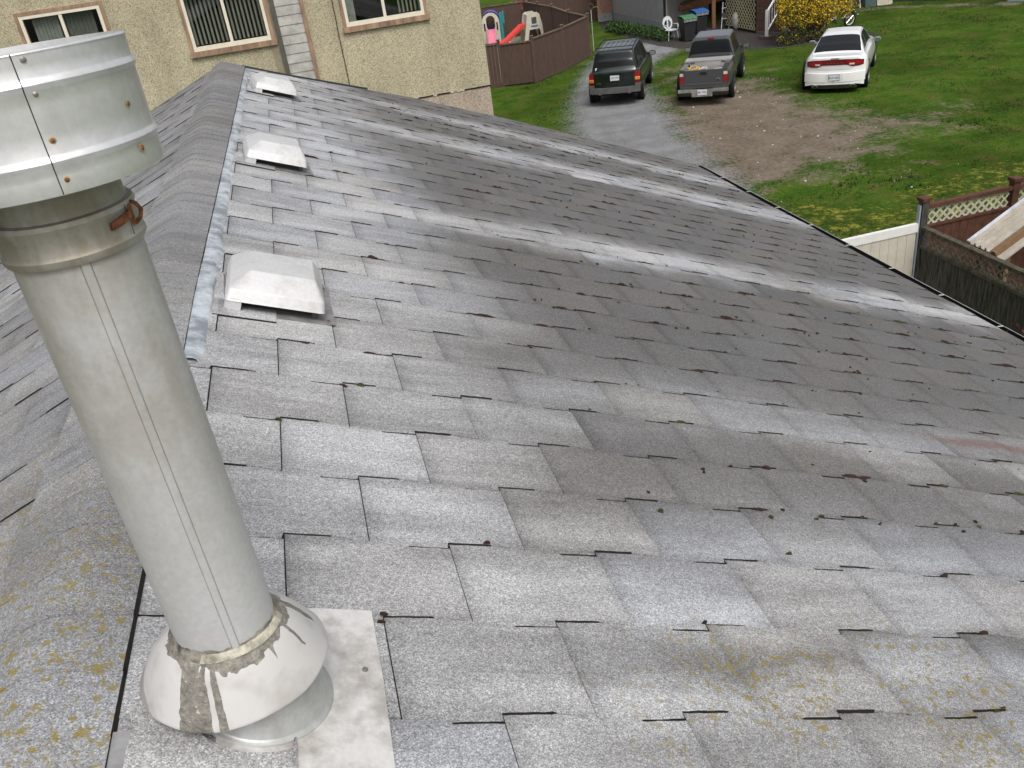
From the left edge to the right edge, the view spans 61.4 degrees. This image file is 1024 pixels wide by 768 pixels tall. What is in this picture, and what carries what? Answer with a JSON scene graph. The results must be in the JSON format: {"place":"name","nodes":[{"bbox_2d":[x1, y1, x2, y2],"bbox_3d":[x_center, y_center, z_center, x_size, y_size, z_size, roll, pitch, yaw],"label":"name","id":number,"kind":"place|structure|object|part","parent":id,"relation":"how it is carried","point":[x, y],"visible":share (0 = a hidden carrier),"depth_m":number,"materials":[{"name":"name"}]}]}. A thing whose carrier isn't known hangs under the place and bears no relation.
{"place":"outdoors","nodes":[
{"label":"outdoors","id":0,"kind":"place"},
{"bbox_2d":[0,0,493,114],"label":"stucco house","id":1,"kind":"structure","parent":0,"point":[433,51],"depth_m":16.46,"materials":[{"name":"beige paint"}]},
{"bbox_2d":[12,1,110,43],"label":"window","id":2,"kind":"structure","parent":1,"relation":"in","point":[89,17],"depth_m":15.37,"materials":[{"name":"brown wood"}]},
{"bbox_2d":[176,0,277,58],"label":"window","id":3,"kind":"structure","parent":1,"relation":"in","point":[218,26],"depth_m":16.13,"materials":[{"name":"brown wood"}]},
{"bbox_2d":[338,0,429,32],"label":"window","id":4,"kind":"structure","parent":1,"relation":"in","point":[357,15],"depth_m":16.65,"materials":[{"name":"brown wood"}]},
{"bbox_2d":[0,62,1023,767],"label":"roof","id":5,"kind":"structure","parent":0,"point":[572,604],"depth_m":2.95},
{"bbox_2d":[0,30,394,767],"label":"flue pipe","id":6,"kind":"object","parent":5,"relation":"on","point":[242,658],"visible":1,"depth_m":1.29,"materials":[{"name":"metal"}]},
{"bbox_2d":[250,72,301,100],"bbox_3d":[-2.248,-2.846,8.199,0.435,0.149,0.470,4,26,-27],"label":"roof vent","id":7,"kind":"object","parent":5,"relation":"on","point":[278,86],"visible":1,"depth_m":8.06,"materials":[{"name":"metal"}]},
{"bbox_2d":[241,132,313,174],"bbox_3d":[-1.548,-1.546,5.708,0.435,0.149,0.470,5,25,-23],"label":"roof vent","id":8,"kind":"object","parent":5,"relation":"on","point":[281,153],"visible":1,"depth_m":5.57,"materials":[{"name":"metal"}]},
{"bbox_2d":[224,251,334,325],"bbox_3d":[-0.952,-0.424,3.554,0.435,0.149,0.470,7,25,-19],"label":"roof vent","id":9,"kind":"object","parent":5,"relation":"on","point":[289,288],"visible":1,"depth_m":3.42,"materials":[{"name":"metal"}]},
{"bbox_2d":[251,80,1023,712],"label":"debris","id":10,"kind":"object","parent":5,"relation":"on","point":[863,478],"visible":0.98,"depth_m":5.56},
{"bbox_2d":[597,0,756,29],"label":"grey house","id":11,"kind":"structure","parent":0,"point":[648,13],"depth_m":44.15,"materials":[{"name":"paint"}]},
{"bbox_2d":[721,2,728,28],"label":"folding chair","id":12,"kind":"object","parent":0,"point":[724,15],"visible":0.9,"depth_m":40.51,"materials":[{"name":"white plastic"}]},
{"bbox_2d":[479,0,1023,289],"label":"ground","id":13,"kind":"structure","parent":0,"point":[647,124],"depth_m":25.64,"materials":[{"name":"green plant"}]},
{"bbox_2d":[482,10,504,45],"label":"playhouse","id":14,"kind":"object","parent":13,"relation":"on","point":[492,34],"visible":0.94,"depth_m":45.75,"materials":[{"name":"beige plastic"}]},
{"bbox_2d":[485,39,504,87],"bbox_3d":[-1.849,-12.774,34.854,2.991,1.825,0.181,-5,29,6],"label":"board fence","id":15,"kind":"object","parent":13,"relation":"on","point":[493,69],"visible":0.2,"depth_m":34.72,"materials":[{"name":"brown wood"}]},
{"bbox_2d":[480,2,521,36],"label":"board fence","id":16,"kind":"object","parent":13,"relation":"on","point":[517,5],"visible":0.24,"depth_m":46.74,"materials":[{"name":"brown wood"}]},
{"bbox_2d":[505,0,527,16],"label":"magenta shrub","id":17,"kind":"object","parent":13,"relation":"on","point":[520,1],"visible":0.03,"depth_m":53.27,"materials":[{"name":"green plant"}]},
{"bbox_2d":[500,11,543,43],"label":"climbing frame","id":18,"kind":"object","parent":13,"relation":"on","point":[531,20],"visible":0.77,"depth_m":44.45,"materials":[{"name":"beige plastic"}]},
{"bbox_2d":[531,17,536,23],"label":"window","id":19,"kind":"structure","parent":18,"relation":"in","point":[533,19],"depth_m":44.29,"materials":[{"name":"grey plastic"}]},
{"bbox_2d":[522,0,585,36],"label":"board fence","id":20,"kind":"object","parent":13,"relation":"on","point":[552,17],"visible":0.54,"depth_m":43.31,"materials":[{"name":"brown wood"}]},
{"bbox_2d":[529,13,591,82],"bbox_3d":[2.212,-14.260,36.441,0.379,1.825,5.417,10,34,29],"label":"board fence","id":21,"kind":"object","parent":13,"relation":"on","point":[560,49],"visible":1,"depth_m":36.04,"materials":[{"name":"brown wood"}]},
{"bbox_2d":[500,40,534,85],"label":"garden gate","id":22,"kind":"structure","parent":21,"relation":"attached to","point":[517,62],"depth_m":34.65,"materials":[{"name":"brown wood"}]},
{"bbox_2d":[528,0,597,20],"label":"board fence","id":23,"kind":"object","parent":13,"relation":"on","point":[579,6],"visible":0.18,"depth_m":48.04,"materials":[{"name":"brown wood"}]},
{"bbox_2d":[588,3,602,50],"bbox_3d":[3.847,-16.292,39.374,0.656,2.055,0.053,-10,29,-3],"label":"garden hook","id":24,"kind":"object","parent":13,"relation":"on","point":[591,22],"visible":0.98,"depth_m":39.15,"materials":[{"name":"white metal"}]},
{"bbox_2d":[604,21,618,31],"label":"green shrub","id":25,"kind":"object","parent":13,"relation":"on","point":[611,24],"visible":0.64,"depth_m":44.12,"materials":[{"name":"green plant"}]},
{"bbox_2d":[589,35,655,102],"bbox_3d":[3.962,-11.430,31.014,2.300,1.915,4.584,1,30,15],"label":"parked car","id":26,"kind":"object","parent":13,"relation":"on","point":[622,66],"visible":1,"depth_m":29.26,"materials":[{"name":"green paint"}]},
{"bbox_3d":[3.431,-10.908,29.078,1.482,0.479,0.198,1,30,15],"label":"rear window","id":27,"kind":"part","parent":26,"relation":"part of","materials":[{"name":"black glass"}]},
{"bbox_3d":[4.276,-11.226,29.422,0.125,0.476,0.774,1,30,15],"label":"side window","id":28,"kind":"part","parent":26,"relation":"part of","materials":[{"name":"black glass"}]},
{"bbox_3d":[4.466,-11.634,30.104,0.125,0.494,0.900,1,30,15],"label":"side window","id":29,"kind":"part","parent":26,"relation":"part of","materials":[{"name":"black glass"}]},
{"bbox_3d":[4.694,-12.082,30.928,0.144,0.586,0.970,1,30,15],"label":"side window","id":30,"kind":"part","parent":26,"relation":"part of","materials":[{"name":"black glass"}]},
{"bbox_2d":[614,21,633,34],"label":"green shrub","id":31,"kind":"object","parent":13,"relation":"on","point":[624,27],"visible":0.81,"depth_m":42.90,"materials":[{"name":"green plant"}]},
{"bbox_2d":[629,23,646,36],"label":"green shrub","id":32,"kind":"object","parent":13,"relation":"on","point":[637,29],"visible":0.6,"depth_m":41.90,"materials":[{"name":"green plant"}]},
{"bbox_2d":[641,25,660,37],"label":"green shrub","id":33,"kind":"object","parent":13,"relation":"on","point":[647,31],"visible":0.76,"depth_m":40.83,"materials":[{"name":"green plant"}]},
{"bbox_2d":[654,29,671,40],"bbox_3d":[7.049,-16.278,40.194,0.892,0.473,1.549,-8,29,0],"label":"green shrub","id":34,"kind":"object","parent":13,"relation":"on","point":[661,34],"visible":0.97,"depth_m":39.99,"materials":[{"name":"green plant"}]},
{"bbox_2d":[662,16,678,40],"bbox_3d":[7.330,-16.475,39.913,0.624,0.984,0.692,-15,30,-12],"label":"plastic chair","id":35,"kind":"object","parent":13,"relation":"on","point":[667,27],"visible":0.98,"depth_m":39.97,"materials":[{"name":"white plastic"}]},
{"bbox_2d":[677,14,696,40],"bbox_3d":[7.929,-16.077,38.950,0.640,1.080,0.740,-13,30,-9],"label":"wheelie bin","id":36,"kind":"object","parent":13,"relation":"on","point":[687,24],"visible":0.99,"depth_m":38.75,"materials":[{"name":"plastic"}]},
{"bbox_2d":[689,8,708,33],"bbox_3d":[8.722,-16.884,40.171,0.640,1.080,0.740,-14,30,-10],"label":"wheelie bin","id":37,"kind":"object","parent":13,"relation":"on","point":[701,14],"visible":0.71,"depth_m":39.91,"materials":[{"name":"plastic"}]},
{"bbox_2d":[678,0,721,10],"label":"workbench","id":38,"kind":"object","parent":13,"relation":"on","point":[692,5],"visible":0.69,"depth_m":42.82,"materials":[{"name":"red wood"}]},
{"bbox_2d":[677,29,748,99],"bbox_3d":[6.942,-11.137,29.805,2.240,1.825,5.260,3,31,19],"label":"pickup truck","id":39,"kind":"object","parent":13,"relation":"on","point":[709,82],"visible":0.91,"depth_m":28.74,"materials":[{"name":"grey paint"}]},
{"bbox_2d":[685,55,732,69],"bbox_3d":[6.611,-10.695,28.943,1.510,0.445,0.530,3,31,19],"label":"toolbox","id":40,"kind":"object","parent":39,"relation":"on","point":[713,62],"visible":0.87,"depth_m":28.72,"materials":[{"name":"metal"}]},
{"bbox_3d":[6.714,-11.347,29.129,1.507,0.526,0.052,3,31,19],"label":"rear window","id":41,"kind":"part","parent":39,"relation":"part of","materials":[{"name":"black glass"}]},
{"bbox_3d":[7.514,-11.555,29.266,0.150,0.527,0.450,3,31,19],"label":"side window","id":42,"kind":"part","parent":39,"relation":"part of","materials":[{"name":"black glass"}]},
{"bbox_3d":[7.765,-11.941,29.921,0.160,0.587,1.050,3,31,19],"label":"side window","id":43,"kind":"part","parent":39,"relation":"part of","materials":[{"name":"black glass"}]},
{"bbox_2d":[731,13,737,29],"bbox_3d":[10.435,-16.838,39.990,0.486,0.750,0.480,-8,29,0],"label":"garbage sack","id":44,"kind":"object","parent":13,"relation":"on","point":[734,20],"visible":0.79,"depth_m":39.86,"materials":[{"name":"white plastic"}]},
{"bbox_2d":[725,0,755,32],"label":"lattice screen","id":45,"kind":"object","parent":13,"relation":"on","point":[745,10],"visible":1,"depth_m":39.26,"materials":[{"name":"beige wood"}]},
{"bbox_2d":[758,0,776,39],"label":"handrail","id":46,"kind":"object","parent":13,"relation":"on","point":[766,36],"visible":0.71,"depth_m":36.97,"materials":[{"name":"white paint"}]},
{"bbox_2d":[756,0,803,32],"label":"wooden deck","id":47,"kind":"structure","parent":13,"relation":"on","point":[761,9],"depth_m":37.68,"materials":[{"name":"brown wood"}]},
{"bbox_2d":[775,24,830,44],"bbox_3d":[11.887,-14.219,35.158,2.381,0.640,0.794,-8,29,0],"label":"shrub","id":48,"kind":"object","parent":13,"relation":"on","point":[795,38],"visible":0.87,"depth_m":35.12,"materials":[{"name":"green plant"}]},
{"bbox_2d":[773,0,859,39],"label":"forsythia bush","id":49,"kind":"object","parent":13,"relation":"on","point":[808,13],"visible":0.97,"depth_m":34.61,"materials":[{"name":"yellow plant"}]},
{"bbox_2d":[693,91,958,201],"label":"stones","id":50,"kind":"object","parent":13,"relation":"on","point":[800,136],"visible":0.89,"depth_m":23.51,"materials":[{"name":"grey stone"}]},
{"bbox_2d":[820,5,858,32],"bbox_3d":[13.856,-15.623,36.645,2.368,1.059,0.748,-17,31,-16],"label":"motorcycle","id":51,"kind":"object","parent":13,"relation":"on","point":[855,14],"visible":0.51,"depth_m":36.77,"materials":[{"name":"metal"}]},
{"bbox_2d":[802,26,880,88],"bbox_3d":[11.044,-11.059,28.841,2.260,1.609,5.164,6,32,24],"label":"parked car","id":52,"kind":"object","parent":13,"relation":"on","point":[841,57],"visible":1,"depth_m":27.21,"materials":[{"name":"white paint"}]},
{"bbox_3d":[10.413,-10.859,27.464,1.417,0.384,0.769,6,32,24],"label":"rear window","id":53,"kind":"part","parent":52,"relation":"part of","materials":[{"name":"black glass"}]},
{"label":"side window","id":54,"kind":"part","parent":52,"relation":"part of","materials":[{"name":"black glass"}]},
{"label":"side window","id":55,"kind":"part","parent":52,"relation":"part of","materials":[{"name":"black glass"}]},
{"bbox_2d":[865,0,875,6],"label":"leaning board","id":56,"kind":"object","parent":13,"relation":"on","point":[868,3],"visible":1,"depth_m":41.05,"materials":[{"name":"teal wood"}]},
{"bbox_2d":[841,205,921,277],"bbox_3d":[3.374,-1.174,12.916,5.962,1.910,0.070,-13,30,-9],"label":"vinyl fence","id":57,"kind":"object","parent":13,"relation":"on","point":[895,247],"visible":0.09,"depth_m":13.08,"materials":[{"name":"white plastic"}]},
{"bbox_2d":[877,0,892,5],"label":"leaning board","id":58,"kind":"object","parent":13,"relation":"on","point":[883,2],"visible":1,"depth_m":40.93,"materials":[{"name":"beige wood"}]},
{"bbox_2d":[843,0,929,4],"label":"board fence","id":59,"kind":"object","parent":13,"relation":"on","point":[862,1],"visible":0.43,"depth_m":41.79,"materials":[{"name":"brown wood"}]},
{"bbox_2d":[914,175,1023,287],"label":"lattice fence","id":60,"kind":"object","parent":13,"relation":"on","point":[962,226],"visible":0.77,"depth_m":13.21,"materials":[{"name":"brown wood"}]},
{"bbox_2d":[918,226,1023,335],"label":"weathered fence","id":61,"kind":"object","parent":13,"relation":"on","point":[996,299],"visible":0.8,"depth_m":12.25,"materials":[{"name":"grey wood"}]},
{"bbox_2d":[520,0,1023,235],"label":"grass","id":62,"kind":"structure","parent":0,"point":[908,175],"depth_m":27.07,"materials":[{"name":"green plant"}]},
{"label":"patio","id":63,"kind":"structure","parent":0,"visible":0},
{"bbox_2d":[967,198,1023,281],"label":"lean to roof","id":64,"kind":"object","parent":63,"relation":"on","point":[1001,236],"visible":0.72,"depth_m":12.07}
]}

